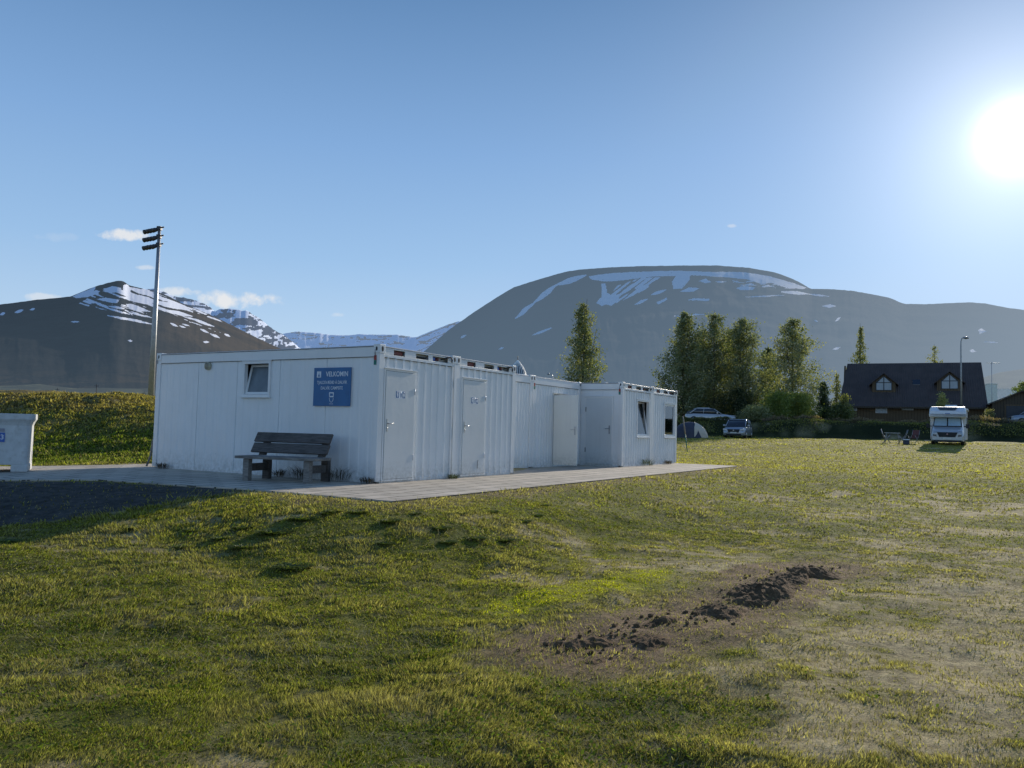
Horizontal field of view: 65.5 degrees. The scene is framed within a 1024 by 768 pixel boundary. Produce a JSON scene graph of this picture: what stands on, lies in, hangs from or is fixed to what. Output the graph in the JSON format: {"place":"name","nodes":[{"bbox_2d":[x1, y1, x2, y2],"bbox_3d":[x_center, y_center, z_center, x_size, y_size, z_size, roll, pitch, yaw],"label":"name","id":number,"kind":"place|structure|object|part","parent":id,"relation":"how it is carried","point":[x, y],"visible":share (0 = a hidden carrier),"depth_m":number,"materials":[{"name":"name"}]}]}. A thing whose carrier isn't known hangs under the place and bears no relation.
{"place":"outdoors","nodes":[
{"label":"outdoors","id":0,"kind":"place"},
{"bbox_2d":[0,281,279,388],"bbox_3d":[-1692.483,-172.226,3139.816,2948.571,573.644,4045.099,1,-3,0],"label":"mountain","id":1,"kind":"structure","parent":0,"point":[99,336],"depth_m":2420.57,"materials":[{"name":"grey stone"}]},
{"bbox_2d":[147,289,298,348],"bbox_3d":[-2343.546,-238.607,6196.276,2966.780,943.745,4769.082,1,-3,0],"label":"mountain","id":2,"kind":"structure","parent":0,"point":[248,322],"depth_m":6024.59,"materials":[{"name":"white snow"}]},
{"bbox_2d":[0,463,738,502],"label":"paving","id":3,"kind":"structure","parent":0,"point":[393,492],"depth_m":15.12,"materials":[{"name":"concrete"}]},
{"bbox_2d":[0,413,37,471],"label":"insulated tub","id":4,"kind":"object","parent":3,"relation":"on","point":[16,439],"visible":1,"depth_m":15.37,"materials":[{"name":"plastic"}]},
{"bbox_2d":[154,462,168,468],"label":"weed tuft","id":5,"kind":"object","parent":3,"relation":"on","point":[160,466],"visible":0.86,"depth_m":17.68,"materials":[{"name":"green plant"}]},
{"bbox_2d":[272,468,286,476],"bbox_3d":[-4.638,1.760,15.839,0.495,0.211,0.500,-1,-4,37],"label":"weed tuft","id":6,"kind":"object","parent":3,"relation":"on","point":[279,473],"visible":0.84,"depth_m":15.81,"materials":[{"name":"green plant"}]},
{"bbox_2d":[235,432,333,483],"bbox_3d":[-4.206,1.366,14.895,1.740,0.892,0.857,0,-3,18],"label":"park bench","id":7,"kind":"object","parent":3,"relation":"on","point":[310,446],"visible":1,"depth_m":14.94,"materials":[{"name":"brown wood"}]},
{"bbox_2d":[288,465,302,478],"bbox_3d":[-4.112,1.703,15.487,0.830,0.311,0.796,0,-4,27],"label":"weed tuft","id":8,"kind":"object","parent":3,"relation":"on","point":[297,472],"visible":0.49,"depth_m":15.39,"materials":[{"name":"green plant"}]},
{"bbox_2d":[146,344,456,482],"bbox_3d":[-4.738,0.647,17.549,6.810,2.600,2.575,0,-4,31],"label":"portable cabin","id":9,"kind":"object","parent":3,"relation":"on","point":[395,420],"visible":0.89,"depth_m":16.20,"materials":[{"name":"metal"}]},
{"bbox_2d":[239,360,271,397],"bbox_3d":[-5.267,-0.098,16.576,0.880,0.774,0.249,0,-4,31],"label":"window","id":10,"kind":"structure","parent":9,"relation":"in","point":[258,385],"depth_m":16.61,"materials":[{"name":"white plastic"}]},
{"bbox_2d":[313,367,351,405],"bbox_3d":[-3.487,0.054,15.403,0.965,0.745,0.020,0,-4,31],"label":"welcome sign","id":11,"kind":"object","parent":9,"relation":"attached to","point":[332,386],"visible":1,"depth_m":15.39,"materials":[{"name":"blue metal"}]},
{"bbox_2d":[380,367,417,481],"bbox_3d":[-2.167,0.783,15.330,0.130,2.147,1.010,0,-4,31],"label":"door","id":12,"kind":"structure","parent":9,"relation":"in","point":[399,387],"depth_m":15.29,"materials":[{"name":"metal"}]},
{"bbox_2d":[327,465,352,480],"bbox_3d":[-3.282,1.679,15.038,0.838,0.349,0.840,1,-3,0],"label":"weed tuft","id":13,"kind":"object","parent":3,"relation":"on","point":[332,474],"visible":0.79,"depth_m":14.95,"materials":[{"name":"green plant"}]},
{"bbox_2d":[359,477,374,483],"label":"weed tuft","id":14,"kind":"object","parent":3,"relation":"on","point":[368,480],"visible":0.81,"depth_m":14.65,"materials":[{"name":"green plant"}]},
{"bbox_2d":[448,474,459,478],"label":"weed tuft","id":15,"kind":"object","parent":3,"relation":"on","point":[453,476],"visible":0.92,"depth_m":16.64,"materials":[{"name":"green plant"}]},
{"bbox_2d":[450,356,515,477],"bbox_3d":[-3.375,0.803,19.693,6.652,2.600,2.531,0,-4,31],"label":"portable cabin","id":16,"kind":"object","parent":3,"relation":"on","point":[485,419],"visible":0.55,"depth_m":17.94,"materials":[{"name":"metal"}]},
{"bbox_2d":[459,377,487,475],"bbox_3d":[-0.844,0.943,17.567,0.130,2.147,1.010,0,-4,31],"label":"door","id":17,"kind":"structure","parent":16,"relation":"in","point":[474,390],"depth_m":17.54,"materials":[{"name":"metal"}]},
{"bbox_2d":[513,374,532,467],"bbox_3d":[-2.477,0.978,22.367,5.311,2.600,3.011,0,-4,31],"label":"portable cabin","id":18,"kind":"object","parent":3,"relation":"on","point":[523,418],"visible":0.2,"depth_m":21.93,"materials":[{"name":"white metal"}]},
{"bbox_2d":[513,356,525,374],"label":"turret","id":19,"kind":"object","parent":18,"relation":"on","point":[520,369],"visible":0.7,"depth_m":129.54,"materials":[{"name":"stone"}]},
{"bbox_2d":[528,375,580,467],"bbox_3d":[-0.547,1.163,24.767,6.183,2.600,3.111,0,-4,31],"label":"portable cabin","id":20,"kind":"object","parent":3,"relation":"on","point":[555,439],"visible":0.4,"depth_m":23.05,"materials":[{"name":"metal"}]},
{"bbox_2d":[553,395,577,465],"bbox_3d":[1.530,1.333,23.054,0.860,2.030,0.100,-1,-4,41],"label":"door","id":21,"kind":"structure","parent":20,"relation":"in","point":[565,425],"depth_m":23.04,"materials":[{"name":"metal"}]},
{"bbox_2d":[577,382,652,466],"bbox_3d":[1.425,1.330,26.834,6.048,2.600,2.590,0,-4,31],"label":"portable cabin","id":22,"kind":"object","parent":3,"relation":"on","point":[615,424],"visible":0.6,"depth_m":24.75,"materials":[{"name":"metal"}]},
{"bbox_2d":[584,396,613,464],"bbox_3d":[2.663,1.432,24.641,1.010,2.110,0.094,0,-4,31],"label":"door","id":23,"kind":"structure","parent":22,"relation":"in","point":[599,410],"depth_m":24.63,"materials":[{"name":"white metal"}]},
{"bbox_2d":[636,399,650,437],"bbox_3d":[4.176,1.126,25.824,0.270,1.234,1.140,0,-4,31],"label":"window","id":24,"kind":"structure","parent":22,"relation":"in","point":[642,430],"depth_m":26.00,"materials":[{"name":"white glass"}]},
{"bbox_2d":[640,458,654,465],"bbox_3d":[4.378,2.498,25.703,0.798,0.309,0.801,0,-4,25],"label":"weed tuft","id":25,"kind":"object","parent":3,"relation":"on","point":[647,462],"visible":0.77,"depth_m":25.64,"materials":[{"name":"green plant"}]},
{"bbox_2d":[650,387,677,464],"bbox_3d":[2.724,1.487,29.024,6.048,2.600,2.531,0,-4,31],"label":"portable cabin","id":26,"kind":"object","parent":3,"relation":"on","point":[664,429],"visible":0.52,"depth_m":27.48,"materials":[{"name":"metal"}]},
{"bbox_2d":[664,402,675,437],"bbox_3d":[5.535,1.283,27.980,0.130,1.234,1.200,0,-4,31],"label":"window","id":27,"kind":"structure","parent":26,"relation":"in","point":[669,408],"depth_m":28.08,"materials":[{"name":"white glass"}]},
{"bbox_2d":[283,321,460,351],"bbox_3d":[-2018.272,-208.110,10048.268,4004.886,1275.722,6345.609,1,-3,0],"label":"mountain","id":28,"kind":"structure","parent":0,"point":[423,342],"depth_m":9368.43,"materials":[{"name":"stone"}]},
{"bbox_2d":[0,390,1023,767],"bbox_3d":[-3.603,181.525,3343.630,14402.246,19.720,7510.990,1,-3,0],"label":"ground","id":29,"kind":"structure","parent":0,"point":[52,496],"depth_m":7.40,"materials":[{"name":"green plant"}]},
{"bbox_2d":[0,538,20,542],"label":"weed clump","id":30,"kind":"object","parent":29,"relation":"on","point":[11,540],"visible":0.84,"depth_m":9.67,"materials":[{"name":"green plant"}]},
{"bbox_2d":[0,391,154,465],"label":"berm grass","id":31,"kind":"structure","parent":29,"relation":"on","point":[103,458],"depth_m":24.37,"materials":[{"name":"green plant"}]},
{"bbox_2d":[123,526,145,529],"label":"weed clump","id":32,"kind":"object","parent":29,"relation":"on","point":[128,527],"visible":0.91,"depth_m":10.19,"materials":[{"name":"green plant"}]},
{"bbox_2d":[142,226,163,394],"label":"floodlight mast","id":33,"kind":"object","parent":29,"relation":"on","point":[157,245],"visible":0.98,"depth_m":55.28,"materials":[{"name":"grey metal"}]},
{"bbox_2d":[173,544,191,547],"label":"weed clump","id":34,"kind":"object","parent":29,"relation":"on","point":[175,546],"visible":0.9,"depth_m":9.36,"materials":[{"name":"green plant"}]},
{"bbox_2d":[182,528,198,531],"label":"weed clump","id":35,"kind":"object","parent":29,"relation":"on","point":[190,530],"visible":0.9,"depth_m":10.06,"materials":[{"name":"green plant"}]},
{"bbox_2d":[211,535,229,539],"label":"weed clump","id":36,"kind":"object","parent":29,"relation":"on","point":[215,538],"visible":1,"depth_m":9.62,"materials":[{"name":"green plant"}]},
{"bbox_2d":[227,543,258,549],"bbox_3d":[-3.093,1.887,9.254,0.434,0.045,0.347,3,-3,-19],"label":"weed clump","id":37,"kind":"object","parent":29,"relation":"on","point":[237,546],"visible":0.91,"depth_m":9.22,"materials":[{"name":"green plant"}]},
{"bbox_2d":[233,525,253,528],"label":"weed clump","id":38,"kind":"object","parent":29,"relation":"on","point":[243,527],"visible":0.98,"depth_m":10.06,"materials":[{"name":"green plant"}]},
{"bbox_2d":[255,528,294,534],"bbox_3d":[-2.920,1.817,9.816,0.542,0.056,0.583,0,-4,29],"label":"weed clump","id":39,"kind":"object","parent":29,"relation":"on","point":[272,531],"visible":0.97,"depth_m":9.75,"materials":[{"name":"green plant"}]},
{"bbox_2d":[270,560,314,570],"bbox_3d":[-2.324,1.919,8.400,0.470,0.048,0.528,0,-3,21],"label":"weed clump","id":40,"kind":"object","parent":29,"relation":"on","point":[281,566],"visible":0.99,"depth_m":8.38,"materials":[{"name":"green plant"}]},
{"bbox_2d":[288,516,309,520],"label":"weed clump","id":41,"kind":"object","parent":29,"relation":"on","point":[294,518],"visible":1,"depth_m":10.24,"materials":[{"name":"green plant"}]},
{"bbox_2d":[318,510,338,514],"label":"weed clump","id":42,"kind":"object","parent":29,"relation":"on","point":[324,513],"visible":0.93,"depth_m":10.43,"materials":[{"name":"green plant"}]},
{"bbox_2d":[321,509,341,512],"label":"weed clump","id":43,"kind":"object","parent":29,"relation":"on","point":[331,510],"visible":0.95,"depth_m":10.60,"materials":[{"name":"green plant"}]},
{"bbox_2d":[348,510,371,513],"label":"weed clump","id":44,"kind":"object","parent":29,"relation":"on","point":[358,512],"visible":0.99,"depth_m":10.51,"materials":[{"name":"green plant"}]},
{"bbox_2d":[375,541,392,544],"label":"weed clump","id":45,"kind":"object","parent":29,"relation":"on","point":[385,543],"visible":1,"depth_m":9.31,"materials":[{"name":"green plant"}]},
{"bbox_2d":[378,518,401,522],"bbox_3d":[-1.542,1.734,10.122,0.329,0.041,0.398,1,-3,8],"label":"weed clump","id":46,"kind":"object","parent":29,"relation":"on","point":[388,521],"visible":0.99,"depth_m":10.09,"materials":[{"name":"green plant"}]},
{"bbox_2d":[432,525,452,529],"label":"weed clump","id":47,"kind":"object","parent":29,"relation":"on","point":[443,527],"visible":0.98,"depth_m":10.00,"materials":[{"name":"green plant"}]},
{"bbox_2d":[438,540,457,543],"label":"weed clump","id":48,"kind":"object","parent":29,"relation":"on","point":[448,541],"visible":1,"depth_m":9.51,"materials":[{"name":"green plant"}]},
{"bbox_2d":[466,535,486,539],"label":"weed clump","id":49,"kind":"object","parent":29,"relation":"on","point":[479,538],"visible":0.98,"depth_m":9.77,"materials":[{"name":"green plant"}]},
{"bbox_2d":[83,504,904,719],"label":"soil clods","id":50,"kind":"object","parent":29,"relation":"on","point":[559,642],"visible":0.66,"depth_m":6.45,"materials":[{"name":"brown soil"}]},
{"bbox_2d":[496,538,514,541],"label":"weed clump","id":51,"kind":"object","parent":29,"relation":"on","point":[506,540],"visible":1,"depth_m":9.94,"materials":[{"name":"green plant"}]},
{"bbox_2d":[0,435,1023,550],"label":"field grass","id":52,"kind":"structure","parent":29,"relation":"on","point":[708,481],"depth_m":19.14,"materials":[{"name":"green plant"}]},
{"bbox_2d":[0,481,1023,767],"bbox_3d":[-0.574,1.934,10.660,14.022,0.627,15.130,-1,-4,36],"label":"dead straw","id":53,"kind":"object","parent":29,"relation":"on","point":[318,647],"visible":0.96,"depth_m":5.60,"materials":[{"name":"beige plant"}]},
{"bbox_2d":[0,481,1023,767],"bbox_3d":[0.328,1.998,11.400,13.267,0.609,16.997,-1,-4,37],"label":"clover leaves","id":54,"kind":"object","parent":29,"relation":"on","point":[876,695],"visible":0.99,"depth_m":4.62,"materials":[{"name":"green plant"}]},
{"bbox_2d":[553,302,608,382],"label":"tree","id":55,"kind":"object","parent":29,"relation":"on","point":[586,365],"visible":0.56,"depth_m":61.93,"materials":[{"name":"green plant"}]},
{"bbox_2d":[563,636,613,651],"bbox_3d":[0.583,1.944,5.917,0.695,0.078,0.415,3,-4,-32],"label":"soil heap","id":56,"kind":"object","parent":29,"relation":"on","point":[576,643],"visible":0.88,"depth_m":5.93,"materials":[{"name":"brown soil"}]},
{"bbox_2d":[582,658,605,664],"bbox_3d":[0.586,1.947,5.595,0.390,0.059,0.239,4,-4,-34],"label":"soil heap","id":57,"kind":"object","parent":29,"relation":"on","point":[600,660],"visible":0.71,"depth_m":5.51,"materials":[{"name":"brown soil"}]},
{"bbox_2d":[618,633,669,651],"bbox_3d":[1.072,1.961,6.082,0.594,0.072,0.504,4,-4,-40],"label":"soil heap","id":58,"kind":"object","parent":29,"relation":"on","point":[648,641],"visible":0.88,"depth_m":6.00,"materials":[{"name":"brown soil"}]},
{"bbox_2d":[639,616,679,628],"bbox_3d":[1.197,1.965,6.570,0.719,0.087,0.318,5,-5,-44],"label":"soil heap","id":59,"kind":"object","parent":29,"relation":"on","point":[661,620],"visible":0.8,"depth_m":6.55,"materials":[{"name":"brown soil"}]},
{"bbox_2d":[649,311,713,416],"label":"tree","id":60,"kind":"object","parent":29,"relation":"on","point":[685,347],"visible":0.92,"depth_m":83.57,"materials":[{"name":"green plant"}]},
{"bbox_2d":[682,416,687,451],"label":"stake","id":61,"kind":"object","parent":29,"relation":"on","point":[685,432],"visible":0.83,"depth_m":41.87,"materials":[{"name":"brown wood"}]},
{"bbox_2d":[677,422,707,437],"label":"dome tent","id":62,"kind":"object","parent":29,"relation":"on","point":[694,430],"visible":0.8,"depth_m":61.99,"materials":[{"name":"blue fabric"}]},
{"bbox_2d":[680,331,715,407],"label":"tree","id":63,"kind":"object","parent":29,"relation":"on","point":[700,360],"visible":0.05,"depth_m":92.81,"materials":[{"name":"green plant"}]},
{"bbox_2d":[685,407,735,419],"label":"estate car","id":64,"kind":"object","parent":29,"relation":"on","point":[703,412],"visible":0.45,"depth_m":77.50,"materials":[{"name":"silver metal"}]},
{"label":"window","id":65,"kind":"part","parent":64,"relation":"part of","materials":[{"name":"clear glass"}]},
{"bbox_2d":[678,310,748,413],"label":"tree","id":66,"kind":"object","parent":29,"relation":"on","point":[716,330],"visible":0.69,"depth_m":85.76,"materials":[{"name":"green plant"}]},
{"bbox_2d":[678,416,760,421],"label":"bank plants","id":67,"kind":"object","parent":29,"relation":"on","point":[698,419],"visible":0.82,"depth_m":74.70,"materials":[{"name":"green plant"}]},
{"bbox_2d":[695,604,746,619],"bbox_3d":[1.925,2.021,7.091,0.815,0.107,0.457,3,-4,-31],"label":"soil heap","id":68,"kind":"object","parent":29,"relation":"on","point":[714,611],"visible":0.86,"depth_m":6.97,"materials":[{"name":"brown soil"}]},
{"bbox_2d":[710,327,752,400],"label":"tree","id":69,"kind":"object","parent":29,"relation":"on","point":[727,341],"visible":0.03,"depth_m":93.98,"materials":[{"name":"green plant"}]},
{"bbox_2d":[713,385,759,418],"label":"bush","id":70,"kind":"object","parent":29,"relation":"on","point":[729,406],"visible":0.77,"depth_m":83.18,"materials":[{"name":"green plant"}]},
{"bbox_2d":[723,418,751,437],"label":"parked car","id":71,"kind":"object","parent":29,"relation":"on","point":[738,427],"visible":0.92,"depth_m":66.71,"materials":[{"name":"silver metal"}]},
{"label":"window","id":72,"kind":"part","parent":71,"relation":"part of","materials":[{"name":"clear glass"}]},
{"bbox_2d":[701,317,790,414],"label":"tree","id":73,"kind":"object","parent":29,"relation":"on","point":[740,341],"visible":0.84,"depth_m":84.43,"materials":[{"name":"green plant"}]},
{"bbox_2d":[735,403,775,421],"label":"bush","id":74,"kind":"object","parent":29,"relation":"on","point":[753,411],"visible":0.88,"depth_m":77.41,"materials":[{"name":"green plant"}]},
{"bbox_2d":[753,347,789,404],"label":"tree","id":75,"kind":"object","parent":29,"relation":"on","point":[769,349],"visible":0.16,"depth_m":92.11,"materials":[{"name":"green plant"}]},
{"bbox_2d":[754,388,800,420],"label":"bush","id":76,"kind":"object","parent":29,"relation":"on","point":[777,401],"visible":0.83,"depth_m":78.88,"materials":[{"name":"green plant"}]},
{"bbox_2d":[725,566,841,608],"bbox_3d":[2.890,2.083,8.349,0.669,0.180,2.616,-1,-4,39],"label":"soil heap","id":77,"kind":"object","parent":29,"relation":"on","point":[758,593],"visible":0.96,"depth_m":7.93,"materials":[{"name":"brown soil"}]},
{"bbox_2d":[753,317,835,412],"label":"tree","id":78,"kind":"object","parent":29,"relation":"on","point":[792,342],"visible":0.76,"depth_m":83.73,"materials":[{"name":"green plant"}]},
{"bbox_2d":[788,390,830,420],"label":"bush","id":79,"kind":"object","parent":29,"relation":"on","point":[804,405],"visible":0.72,"depth_m":79.83,"materials":[{"name":"green plant"}]},
{"bbox_2d":[812,381,831,421],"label":"tree","id":80,"kind":"object","parent":29,"relation":"on","point":[824,399],"visible":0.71,"depth_m":81.87,"materials":[{"name":"green plant"}]},
{"bbox_2d":[829,372,842,405],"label":"tree","id":81,"kind":"object","parent":29,"relation":"on","point":[836,398],"visible":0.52,"depth_m":104.09,"materials":[{"name":"green plant"}]},
{"bbox_2d":[822,403,853,422],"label":"bush","id":82,"kind":"object","parent":29,"relation":"on","point":[837,410],"visible":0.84,"depth_m":78.66,"materials":[{"name":"green plant"}]},
{"bbox_2d":[838,393,858,421],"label":"tree","id":83,"kind":"object","parent":29,"relation":"on","point":[844,400],"visible":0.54,"depth_m":79.83,"materials":[{"name":"green plant"}]},
{"bbox_2d":[677,417,1023,437],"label":"bank plants","id":84,"kind":"object","parent":29,"relation":"on","point":[843,422],"visible":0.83,"depth_m":73.66,"materials":[{"name":"green plant"}]},
{"bbox_2d":[848,326,869,363],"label":"tree","id":85,"kind":"object","parent":29,"relation":"on","point":[859,350],"visible":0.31,"depth_m":112.47,"materials":[{"name":"green plant"}]},
{"bbox_2d":[881,429,890,442],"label":"camping chair","id":86,"kind":"object","parent":29,"relation":"on","point":[884,436],"visible":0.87,"depth_m":57.96,"materials":[{"name":"grey fabric"}]},
{"bbox_2d":[757,414,1023,423],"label":"hedge plants","id":87,"kind":"object","parent":29,"relation":"on","point":[989,419],"visible":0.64,"depth_m":75.58,"materials":[{"name":"green plant"}]},
{"bbox_2d":[897,430,907,443],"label":"camping chair","id":88,"kind":"object","parent":29,"relation":"on","point":[903,438],"visible":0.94,"depth_m":56.50,"materials":[{"name":"fabric"}]},
{"bbox_2d":[903,439,909,443],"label":"cool box","id":89,"kind":"object","parent":29,"relation":"on","point":[906,441],"visible":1,"depth_m":56.26,"materials":[{"name":"blue plastic"}]},
{"bbox_2d":[839,362,988,423],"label":"house","id":90,"kind":"structure","parent":29,"relation":"on","point":[894,392],"depth_m":88.56,"materials":[{"name":"brown wood"}]},
{"bbox_2d":[875,408,886,412],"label":"window","id":91,"kind":"structure","parent":90,"relation":"in","point":[877,410],"depth_m":88.36,"materials":[{"name":"white glass"}]},
{"bbox_2d":[908,430,919,442],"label":"camping chair","id":92,"kind":"object","parent":29,"relation":"on","point":[915,434],"visible":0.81,"depth_m":58.06,"materials":[{"name":"red fabric"}]},
{"bbox_2d":[926,346,942,362],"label":"tree","id":93,"kind":"object","parent":29,"relation":"on","point":[934,354],"visible":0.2,"depth_m":114.44,"materials":[{"name":"green plant"}]},
{"bbox_2d":[931,391,951,406],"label":"tree","id":94,"kind":"object","parent":29,"relation":"on","point":[941,399],"visible":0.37,"depth_m":79.96,"materials":[{"name":"green plant"}]},
{"bbox_2d":[924,405,968,444],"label":"motorhome","id":95,"kind":"object","parent":29,"relation":"on","point":[948,423],"visible":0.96,"depth_m":56.53,"materials":[{"name":"silver metal"}]},
{"bbox_2d":[960,336,968,406],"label":"street lamp","id":96,"kind":"object","parent":29,"relation":"on","point":[965,337],"visible":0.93,"depth_m":75.18,"materials":[{"name":"grey metal"}]},
{"bbox_2d":[981,408,995,422],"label":"bush","id":97,"kind":"object","parent":29,"relation":"on","point":[987,412],"visible":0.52,"depth_m":78.95,"materials":[{"name":"green plant"}]},
{"bbox_2d":[985,383,996,404],"bbox_3d":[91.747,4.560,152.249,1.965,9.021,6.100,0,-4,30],"label":"barn","id":98,"kind":"structure","parent":29,"relation":"on","point":[991,392],"depth_m":149.82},
{"bbox_2d":[985,390,1023,423],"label":"shed","id":99,"kind":"structure","parent":29,"relation":"on","point":[1006,407],"depth_m":81.39,"materials":[{"name":"brown wood"}]},
{"bbox_2d":[1006,406,1023,423],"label":"door","id":100,"kind":"structure","parent":99,"relation":"in","point":[1010,410],"depth_m":81.20,"materials":[{"name":"brown wood"}]},
{"bbox_2d":[1008,380,1023,395],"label":"bush","id":101,"kind":"object","parent":29,"relation":"on","point":[1019,388],"visible":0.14,"depth_m":118.49,"materials":[{"name":"green plant"}]},
{"bbox_2d":[1008,412,1023,420],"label":"garage car","id":102,"kind":"object","parent":29,"relation":"on","point":[1018,417],"visible":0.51,"depth_m":78.07,"materials":[{"name":"silver metal"}]},
{"bbox_2d":[0,369,1023,420],"bbox_3d":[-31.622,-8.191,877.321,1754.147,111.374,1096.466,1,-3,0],"label":"hill","id":103,"kind":"structure","parent":0,"point":[1007,379],"depth_m":1047.49,"materials":[{"name":"green plant"}]},
{"bbox_2d":[0,0,1023,336],"label":"sky","id":104,"kind":"structure","parent":0,"point":[330,167],"materials":[{"name":"blue"}]},
{"bbox_2d":[424,265,1023,400],"bbox_3d":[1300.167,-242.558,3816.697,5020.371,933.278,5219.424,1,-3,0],"label":"mountain","id":105,"kind":"structure","parent":0,"point":[638,310],"depth_m":3258.22,"materials":[{"name":"grey stone"}]},
{"bbox_2d":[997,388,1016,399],"bbox_3d":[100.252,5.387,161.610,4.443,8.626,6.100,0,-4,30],"label":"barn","id":106,"kind":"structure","parent":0,"point":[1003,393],"depth_m":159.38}
]}

